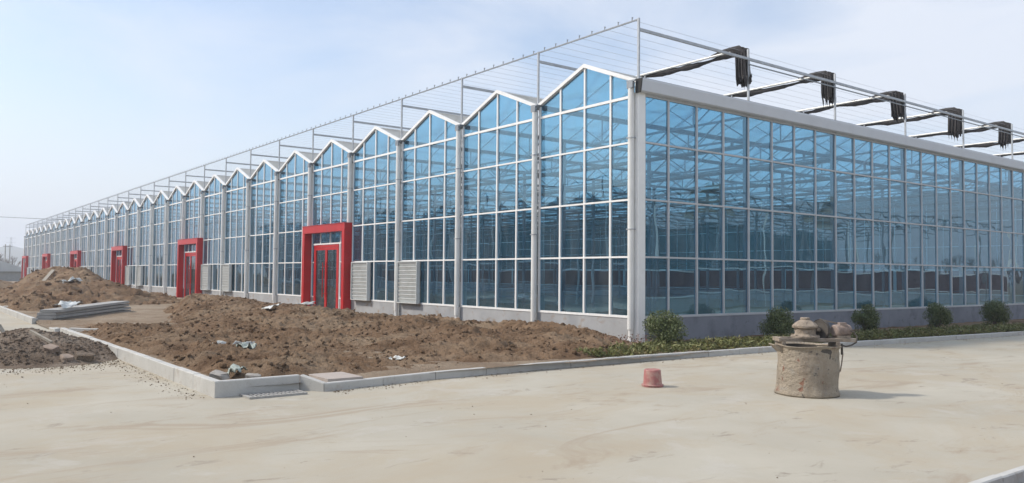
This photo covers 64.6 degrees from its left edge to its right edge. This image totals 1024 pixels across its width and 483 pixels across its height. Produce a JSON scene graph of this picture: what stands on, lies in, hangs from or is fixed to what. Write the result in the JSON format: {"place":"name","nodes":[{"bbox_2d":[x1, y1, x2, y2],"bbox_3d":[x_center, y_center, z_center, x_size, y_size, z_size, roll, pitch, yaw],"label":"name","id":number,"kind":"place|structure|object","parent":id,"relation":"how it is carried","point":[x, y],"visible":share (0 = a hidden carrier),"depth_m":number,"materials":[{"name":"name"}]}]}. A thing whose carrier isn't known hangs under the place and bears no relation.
{"place":"outdoors","nodes":[
{"label":"outdoors","id":0,"kind":"place"},
{"bbox_2d":[0,245,23,266],"bbox_3d":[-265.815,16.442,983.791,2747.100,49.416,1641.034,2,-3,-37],"label":"hills","id":1,"kind":"structure","parent":0,"point":[18,253],"depth_m":1262.19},
{"bbox_2d":[0,261,24,281],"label":"film house","id":2,"kind":"structure","parent":0,"point":[9,272],"depth_m":132.28,"materials":[{"name":"plastic"}]},
{"bbox_2d":[0,312,1023,482],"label":"concrete yard","id":3,"kind":"structure","parent":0,"point":[618,423],"depth_m":9.26,"materials":[{"name":"beige concrete"}]},
{"bbox_2d":[0,306,35,323],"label":"kerb","id":4,"kind":"structure","parent":3,"relation":"on","point":[22,316],"depth_m":29.16,"materials":[{"name":"concrete"}]},
{"bbox_2d":[49,327,59,331],"bbox_3d":[-12.750,2.507,22.605,0.213,0.212,0.597,3,-3,-43],"label":"concrete chunk","id":5,"kind":"object","parent":3,"relation":"on","point":[54,329],"visible":0.48,"depth_m":22.46,"materials":[{"name":"grey concrete"}]},
{"bbox_2d":[0,327,116,368],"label":"gravel heap","id":6,"kind":"object","parent":3,"relation":"on","point":[21,348],"visible":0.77,"depth_m":15.54,"materials":[{"name":"gravel"},{"name":"stone"}]},
{"bbox_2d":[29,330,52,342],"bbox_3d":[-9.104,1.837,15.653,0.596,0.238,0.060,0,-3,22],"label":"timber plank","id":7,"kind":"object","parent":6,"relation":"on","point":[41,336],"visible":1,"depth_m":15.63,"materials":[{"name":"brown wood"}]},
{"bbox_2d":[43,344,59,353],"bbox_3d":[-8.667,2.017,15.230,0.269,0.128,0.197,12,19,18],"label":"concrete chunk","id":8,"kind":"object","parent":6,"relation":"on","point":[51,348],"visible":1,"depth_m":15.17,"materials":[{"name":"concrete"}]},
{"bbox_2d":[60,354,73,360],"bbox_3d":[-8.265,2.182,15.026,0.222,0.173,0.210,21,17,40],"label":"concrete chunk","id":9,"kind":"object","parent":6,"relation":"on","point":[66,357],"visible":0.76,"depth_m":14.97,"materials":[{"name":"concrete"}]},
{"bbox_2d":[76,351,94,361],"bbox_3d":[-8.050,2.171,15.246,0.331,0.178,0.234,7,7,-16],"label":"concrete chunk","id":10,"kind":"object","parent":6,"relation":"on","point":[85,356],"visible":1,"depth_m":15.17,"materials":[{"name":"concrete"}]},
{"bbox_2d":[69,328,97,331],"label":"kerb","id":11,"kind":"structure","parent":3,"relation":"on","point":[81,329],"depth_m":21.73,"materials":[{"name":"concrete"}]},
{"bbox_2d":[60,328,223,396],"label":"kerb","id":12,"kind":"structure","parent":3,"relation":"on","point":[196,381],"depth_m":13.37,"materials":[{"name":"concrete"}]},
{"bbox_2d":[212,374,299,397],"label":"kerb","id":13,"kind":"structure","parent":3,"relation":"on","point":[233,387],"depth_m":11.50,"materials":[{"name":"concrete"}]},
{"bbox_2d":[240,389,307,399],"bbox_3d":[-3.366,2.159,11.449,0.840,0.030,0.380,2,-3,-38],"label":"drain grate","id":14,"kind":"object","parent":3,"relation":"on","point":[271,394],"visible":1,"depth_m":11.40,"materials":[{"name":"metal"}]},
{"bbox_2d":[300,374,326,391],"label":"kerb","id":15,"kind":"structure","parent":3,"relation":"on","point":[308,383],"depth_m":11.91,"materials":[{"name":"concrete"}]},
{"bbox_2d":[308,372,362,381],"bbox_3d":[-2.736,2.136,12.522,0.580,0.135,0.740,2,-3,-37],"label":"paving slab","id":16,"kind":"object","parent":3,"relation":"on","point":[333,376],"depth_m":12.38,"materials":[{"name":"white concrete"}]},
{"bbox_2d":[0,281,706,385],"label":"soil bed","id":17,"kind":"object","parent":3,"relation":"on","point":[148,314],"visible":0.1,"depth_m":25.33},
{"bbox_2d":[0,280,12,288],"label":"soil mound","id":18,"kind":"object","parent":17,"relation":"on","point":[4,284],"visible":0.2,"depth_m":71.91,"materials":[{"name":"brown soil"}]},
{"bbox_2d":[0,291,82,310],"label":"soil mound","id":19,"kind":"object","parent":17,"relation":"on","point":[37,302],"visible":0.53,"depth_m":33.95,"materials":[{"name":"brown soil"}]},
{"bbox_2d":[36,310,130,319],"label":"concrete slab","id":20,"kind":"structure","parent":17,"relation":"on","point":[87,315],"depth_m":29.39,"materials":[{"name":"grey concrete"}]},
{"bbox_2d":[36,307,130,318],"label":"concrete slab","id":21,"kind":"structure","parent":20,"relation":"on","point":[82,313],"depth_m":29.05,"materials":[{"name":"grey concrete"}]},
{"bbox_2d":[37,304,128,315],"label":"concrete slab","id":22,"kind":"structure","parent":21,"relation":"on","point":[75,311],"depth_m":28.72,"materials":[{"name":"grey concrete"}]},
{"bbox_2d":[40,301,128,311],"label":"concrete slab","id":23,"kind":"structure","parent":22,"relation":"on","point":[86,306],"depth_m":29.43,"materials":[{"name":"grey concrete"}]},
{"bbox_2d":[54,301,80,308],"bbox_3d":[-15.405,2.162,28.128,0.452,0.170,1.192,15,3,-1],"label":"plastic sheet","id":24,"kind":"object","parent":23,"relation":"on","point":[65,304],"visible":1,"depth_m":28.01,"materials":[{"name":"white plastic"}]},
{"bbox_2d":[0,266,182,304],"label":"soil mound","id":25,"kind":"object","parent":17,"relation":"on","point":[91,287],"visible":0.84,"depth_m":44.65,"materials":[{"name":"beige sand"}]},
{"bbox_2d":[42,270,54,280],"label":"timber plank","id":26,"kind":"object","parent":25,"relation":"on","point":[47,276],"visible":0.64,"depth_m":53.75,"materials":[{"name":"beige wood"}]},
{"bbox_2d":[60,276,81,283],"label":"plastic sheet","id":27,"kind":"object","parent":25,"relation":"on","point":[70,280],"visible":0.94,"depth_m":46.73,"materials":[{"name":"white plastic"}]},
{"bbox_2d":[209,370,229,379],"bbox_3d":[-4.349,1.992,12.041,0.296,0.099,0.207,12,8,24],"label":"concrete chunk","id":28,"kind":"object","parent":17,"relation":"on","point":[218,374],"visible":0.84,"depth_m":11.98,"materials":[{"name":"concrete"}]},
{"bbox_2d":[245,373,260,377],"bbox_3d":[-3.849,2.014,12.040,0.219,0.096,0.143,6,9,-4],"label":"concrete chunk","id":29,"kind":"object","parent":17,"relation":"on","point":[251,375],"visible":0.6,"depth_m":12.00,"materials":[{"name":"concrete"}]},
{"bbox_2d":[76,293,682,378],"bbox_3d":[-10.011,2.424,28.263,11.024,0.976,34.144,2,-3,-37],"label":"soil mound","id":30,"kind":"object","parent":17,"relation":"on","point":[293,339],"visible":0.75,"depth_m":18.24,"materials":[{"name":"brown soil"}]},
{"bbox_2d":[217,340,255,343],"bbox_3d":[-5.642,2.075,16.210,0.983,0.233,0.102,-5,13,-16],"label":"plastic sheet","id":31,"kind":"object","parent":30,"relation":"on","point":[235,342],"visible":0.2,"depth_m":16.19,"materials":[{"name":"white plastic"}]},
{"bbox_2d":[227,363,247,374],"bbox_3d":[-4.233,1.954,12.378,0.393,0.172,0.226,-9,6,41],"label":"plastic sheet","id":32,"kind":"object","parent":30,"relation":"on","point":[233,367],"visible":0.88,"depth_m":12.30,"materials":[{"name":"white plastic"}]},
{"bbox_2d":[236,342,256,348],"bbox_3d":[-4.986,1.962,15.202,0.382,0.211,0.245,-7,8,29],"label":"plastic sheet","id":33,"kind":"object","parent":30,"relation":"on","point":[248,345],"visible":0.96,"depth_m":15.15,"materials":[{"name":"white plastic"}]},
{"bbox_2d":[262,303,281,308],"bbox_3d":[-7.793,2.133,26.390,0.414,0.149,1.666,-15,0,-30],"label":"plastic sheet","id":34,"kind":"object","parent":30,"relation":"on","point":[274,306],"visible":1,"depth_m":25.93,"materials":[{"name":"white plastic"}]},
{"bbox_2d":[294,301,314,304],"bbox_3d":[-7.493,2.224,28.634,1.094,0.161,0.114,-5,12,1],"label":"plastic sheet","id":35,"kind":"object","parent":30,"relation":"on","point":[308,303],"visible":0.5,"depth_m":28.61,"materials":[{"name":"white plastic"}]},
{"bbox_2d":[389,355,404,359],"bbox_3d":[-2.133,2.147,14.984,0.345,0.094,0.109,-7,9,24],"label":"plastic sheet","id":36,"kind":"object","parent":30,"relation":"on","point":[399,357],"visible":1,"depth_m":14.96,"materials":[{"name":"white plastic"}]},
{"bbox_2d":[600,333,650,343],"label":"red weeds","id":37,"kind":"object","parent":17,"relation":"on","point":[627,337],"visible":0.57,"depth_m":19.23,"materials":[{"name":"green plant"}]},
{"bbox_2d":[642,309,688,343],"bbox_3d":[3.551,2.076,18.757,1.004,1.041,1.067,1,-2,-8],"label":"round shrub","id":38,"kind":"object","parent":17,"relation":"on","point":[669,327],"visible":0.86,"depth_m":18.63,"materials":[{"name":"green plant"}]},
{"bbox_2d":[1,336,1006,477],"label":"grit","id":39,"kind":"object","parent":3,"relation":"on","point":[203,397],"visible":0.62,"depth_m":14.20,"materials":[{"name":"gravel"}]},
{"bbox_2d":[641,368,663,387],"bbox_3d":[2.207,2.140,12.717,0.344,0.270,0.344,2,-3,-37],"label":"bucket","id":40,"kind":"object","parent":3,"relation":"on","point":[652,378],"visible":1,"depth_m":12.60,"materials":[{"name":"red plastic"}]},
{"bbox_2d":[324,331,1023,391],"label":"kerb","id":41,"kind":"structure","parent":3,"relation":"on","point":[377,381],"depth_m":15.41,"materials":[{"name":"concrete"}]},
{"bbox_2d":[769,317,857,398],"bbox_3d":[4.482,1.699,12.044,1.247,1.135,0.952,1,-2,0],"label":"mortar mixer","id":42,"kind":"object","parent":3,"relation":"on","point":[806,368],"visible":1,"depth_m":11.78,"materials":[{"name":"steel"},{"name":"dried mortar"}]},
{"bbox_2d":[684,319,1023,349],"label":"hedge bed","id":43,"kind":"object","parent":3,"relation":"on","point":[1015,321],"visible":0.06,"depth_m":27.35,"materials":[{"name":"green plant"}]},
{"bbox_2d":[757,306,794,335],"bbox_3d":[7.075,2.201,21.511,1.089,0.977,1.015,2,-3,-37],"label":"round shrub","id":44,"kind":"object","parent":43,"relation":"on","point":[780,321],"visible":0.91,"depth_m":21.32,"materials":[{"name":"green plant"}]},
{"bbox_2d":[574,321,1023,356],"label":"hedge","id":45,"kind":"object","parent":43,"relation":"on","point":[694,344],"visible":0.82,"depth_m":19.32,"materials":[{"name":"green plant"}]},
{"bbox_2d":[850,303,881,332],"bbox_3d":[10.556,2.334,24.254,0.870,0.999,0.931,2,-3,-37],"label":"round shrub","id":46,"kind":"object","parent":43,"relation":"on","point":[866,317],"visible":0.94,"depth_m":24.10,"materials":[{"name":"green plant"}]},
{"bbox_2d":[922,302,952,328],"bbox_3d":[14.169,2.508,26.942,1.010,1.004,0.992,2,-3,-37],"label":"round shrub","id":47,"kind":"object","parent":43,"relation":"on","point":[941,314],"visible":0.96,"depth_m":26.78,"materials":[{"name":"green plant"}]},
{"bbox_2d":[978,298,1012,324],"bbox_3d":[17.639,2.588,29.587,1.048,1.059,1.120,0,-2,9],"label":"round shrub","id":48,"kind":"object","parent":43,"relation":"on","point":[995,313],"visible":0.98,"depth_m":29.37,"materials":[{"name":"green plant"}]},
{"bbox_2d":[969,465,1023,482],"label":"kerb","id":49,"kind":"structure","parent":3,"relation":"on","point":[1015,475],"depth_m":7.14,"materials":[{"name":"concrete"}]},
{"bbox_2d":[0,0,1023,247],"label":"sky","id":50,"kind":"structure","parent":0,"point":[100,99],"materials":[{"name":"blue"}]},
{"label":"ground","id":51,"kind":"structure","parent":0,"visible":0},
{"bbox_2d":[0,256,16,264],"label":"distant wood","id":52,"kind":"object","parent":51,"relation":"on","point":[11,258],"depth_m":238.29,"materials":[{"name":"grey plant"}]},
{"bbox_2d":[6,237,13,262],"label":"transmission tower","id":53,"kind":"structure","parent":51,"relation":"on","point":[10,242],"depth_m":968.86,"materials":[{"name":"metal"}]},
{"bbox_2d":[21,17,1023,342],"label":"greenhouse","id":54,"kind":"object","parent":51,"relation":"on","point":[613,203],"visible":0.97,"depth_m":26.32,"materials":[{"name":"white metal"}]},
{"bbox_2d":[24,230,28,270],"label":"gable window","id":55,"kind":"structure","parent":54,"relation":"in","point":[27,233],"depth_m":114.88,"materials":[{"name":"clear glass"}]},
{"bbox_2d":[28,229,32,266],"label":"gable window","id":56,"kind":"structure","parent":54,"relation":"in","point":[31,232],"depth_m":111.61,"materials":[{"name":"glass"}]},
{"bbox_2d":[32,228,36,270],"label":"gable window","id":57,"kind":"structure","parent":54,"relation":"in","point":[35,230],"depth_m":108.42,"materials":[{"name":"blue glass"}]},
{"bbox_2d":[36,226,41,269],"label":"gable window","id":58,"kind":"structure","parent":54,"relation":"in","point":[39,230],"depth_m":105.15,"materials":[{"name":"glass"}]},
{"bbox_2d":[41,225,45,268],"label":"gable window","id":59,"kind":"structure","parent":54,"relation":"in","point":[44,227],"depth_m":102.15,"materials":[{"name":"glass"}]},
{"bbox_2d":[45,224,50,264],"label":"gable window","id":60,"kind":"structure","parent":54,"relation":"in","point":[49,226],"depth_m":98.96,"materials":[{"name":"glass"}]},
{"bbox_2d":[50,222,56,266],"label":"gable window","id":61,"kind":"structure","parent":54,"relation":"in","point":[54,226],"depth_m":95.56,"materials":[{"name":"glass"}]},
{"bbox_2d":[56,220,61,265],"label":"gable window","id":62,"kind":"structure","parent":54,"relation":"in","point":[59,225],"depth_m":92.44,"materials":[{"name":"glass"}]},
{"bbox_2d":[61,219,68,266],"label":"gable window","id":63,"kind":"structure","parent":54,"relation":"in","point":[65,223],"depth_m":89.24,"materials":[{"name":"glass"}]},
{"bbox_2d":[67,217,74,266],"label":"gable window","id":64,"kind":"structure","parent":54,"relation":"in","point":[70,232],"depth_m":86.15,"materials":[{"name":"glass"}]},
{"bbox_2d":[74,215,81,258],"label":"gable window","id":65,"kind":"structure","parent":54,"relation":"in","point":[77,224],"depth_m":82.80,"materials":[{"name":"glass"}]},
{"bbox_2d":[81,213,89,266],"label":"gable window","id":66,"kind":"structure","parent":54,"relation":"in","point":[86,217],"depth_m":79.55,"materials":[{"name":"glass"}]},
{"bbox_2d":[89,210,97,273],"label":"gable window","id":67,"kind":"structure","parent":54,"relation":"in","point":[94,215],"depth_m":76.30,"materials":[{"name":"glass"}]},
{"bbox_2d":[97,208,106,278],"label":"gable window","id":68,"kind":"structure","parent":54,"relation":"in","point":[101,218],"depth_m":73.14,"materials":[{"name":"glass"}]},
{"bbox_2d":[106,205,116,279],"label":"gable window","id":69,"kind":"structure","parent":54,"relation":"in","point":[111,214],"depth_m":70.15,"materials":[{"name":"glass"}]},
{"bbox_2d":[116,257,121,283],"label":"door","id":70,"kind":"structure","parent":54,"relation":"in","point":[119,259],"depth_m":66.76,"materials":[{"name":"red paint"}]},
{"bbox_2d":[115,202,127,281],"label":"gable window","id":71,"kind":"structure","parent":54,"relation":"in","point":[121,211],"depth_m":66.83,"materials":[{"name":"glass"}]},
{"bbox_2d":[127,198,139,284],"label":"gable window","id":72,"kind":"structure","parent":54,"relation":"in","point":[132,213],"depth_m":63.38,"materials":[{"name":"glass"}]},
{"bbox_2d":[139,194,153,285],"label":"gable window","id":73,"kind":"structure","parent":54,"relation":"in","point":[145,210],"depth_m":60.14,"materials":[{"name":"glass"}]},
{"bbox_2d":[151,190,168,286],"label":"gable window","id":74,"kind":"structure","parent":54,"relation":"in","point":[159,203],"depth_m":57.15,"materials":[{"name":"glass"}]},
{"bbox_2d":[166,186,184,287],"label":"gable window","id":75,"kind":"structure","parent":54,"relation":"in","point":[175,203],"depth_m":54.10,"materials":[{"name":"glass"}]},
{"bbox_2d":[184,252,195,296],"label":"door","id":76,"kind":"structure","parent":54,"relation":"in","point":[190,260],"depth_m":50.66,"materials":[{"name":"red paint"}]},
{"bbox_2d":[183,180,203,288],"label":"gable window","id":77,"kind":"structure","parent":54,"relation":"in","point":[192,199],"depth_m":50.84,"materials":[{"name":"glass"}]},
{"bbox_2d":[202,174,225,290],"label":"gable window","id":78,"kind":"structure","parent":54,"relation":"in","point":[213,191],"depth_m":47.34,"materials":[{"name":"glass"}]},
{"bbox_2d":[224,167,249,292],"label":"gable window","id":79,"kind":"structure","parent":54,"relation":"in","point":[235,198],"depth_m":44.15,"materials":[{"name":"glass"}]},
{"bbox_2d":[248,159,278,294],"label":"gable window","id":80,"kind":"structure","parent":54,"relation":"in","point":[262,184],"depth_m":41.06,"materials":[{"name":"glass"}]},
{"bbox_2d":[277,150,312,295],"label":"gable window","id":81,"kind":"structure","parent":54,"relation":"in","point":[293,177],"depth_m":38.02,"materials":[{"name":"glass"}]},
{"bbox_2d":[313,244,338,308],"bbox_3d":[-7.993,1.605,34.685,0.150,2.920,2.460,2,-3,-37],"label":"door","id":82,"kind":"structure","parent":54,"relation":"in","point":[326,260],"depth_m":34.62,"materials":[{"name":"red paint"}]},
{"bbox_2d":[311,139,352,308],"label":"gable window","id":83,"kind":"structure","parent":54,"relation":"in","point":[330,168],"depth_m":34.72,"materials":[{"name":"glass"}]},
{"bbox_2d":[352,126,401,302],"bbox_3d":[-5.313,-1.092,31.413,0.120,6.805,4.037,2,-3,-37],"label":"gable window","id":84,"kind":"structure","parent":54,"relation":"in","point":[374,159],"depth_m":31.31,"materials":[{"name":"glass"}]},
{"bbox_2d":[400,110,461,306],"bbox_3d":[-2.889,-1.203,28.233,0.120,6.805,4.037,2,-3,-37],"label":"gable window","id":85,"kind":"structure","parent":54,"relation":"in","point":[428,182],"depth_m":28.12,"materials":[{"name":"glass"}]},
{"bbox_2d":[460,90,537,311],"bbox_3d":[-0.465,-1.313,25.053,0.120,6.805,4.037,2,-3,-37],"label":"gable window","id":86,"kind":"structure","parent":54,"relation":"in","point":[497,136],"depth_m":25.03,"materials":[{"name":"glass"}]},
{"bbox_2d":[538,64,635,317],"bbox_3d":[1.959,-1.424,21.873,0.120,6.805,4.037,2,-3,-37],"label":"gable window","id":87,"kind":"structure","parent":54,"relation":"in","point":[583,208],"depth_m":21.88,"materials":[{"name":"glass"}]},
{"bbox_2d":[645,94,749,317],"bbox_3d":[5.001,-0.837,21.677,4.274,5.670,0.066,2,-3,-37],"label":"side window","id":88,"kind":"structure","parent":54,"relation":"in","point":[696,157],"depth_m":21.59,"materials":[{"name":"glass"}]},
{"bbox_2d":[747,115,836,314],"bbox_3d":[8.466,-0.697,24.314,4.494,5.670,0.066,2,-3,-37],"label":"side window","id":89,"kind":"structure","parent":54,"relation":"in","point":[791,204],"depth_m":24.20,"materials":[{"name":"blue glass"}]},
{"bbox_2d":[834,133,907,310],"bbox_3d":[12.019,-0.554,27.017,4.493,5.670,0.066,2,-3,-37],"label":"side window","id":90,"kind":"structure","parent":54,"relation":"in","point":[869,176],"depth_m":26.92,"materials":[{"name":"blue glass"}]},
{"bbox_2d":[904,148,965,308],"bbox_3d":[15.571,-0.411,29.720,4.493,5.670,0.066,2,-3,-37],"label":"side window","id":91,"kind":"structure","parent":54,"relation":"in","point":[934,230],"depth_m":29.63,"materials":[{"name":"blue glass"}]},
{"bbox_2d":[963,159,1014,306],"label":"side window","id":92,"kind":"structure","parent":54,"relation":"in","point":[987,196],"depth_m":32.33,"materials":[{"name":"blue glass"}]},
{"bbox_2d":[1011,169,1023,304],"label":"side window","id":93,"kind":"structure","parent":54,"relation":"in","point":[1017,175],"depth_m":34.12,"materials":[{"name":"blue glass"}]}
]}

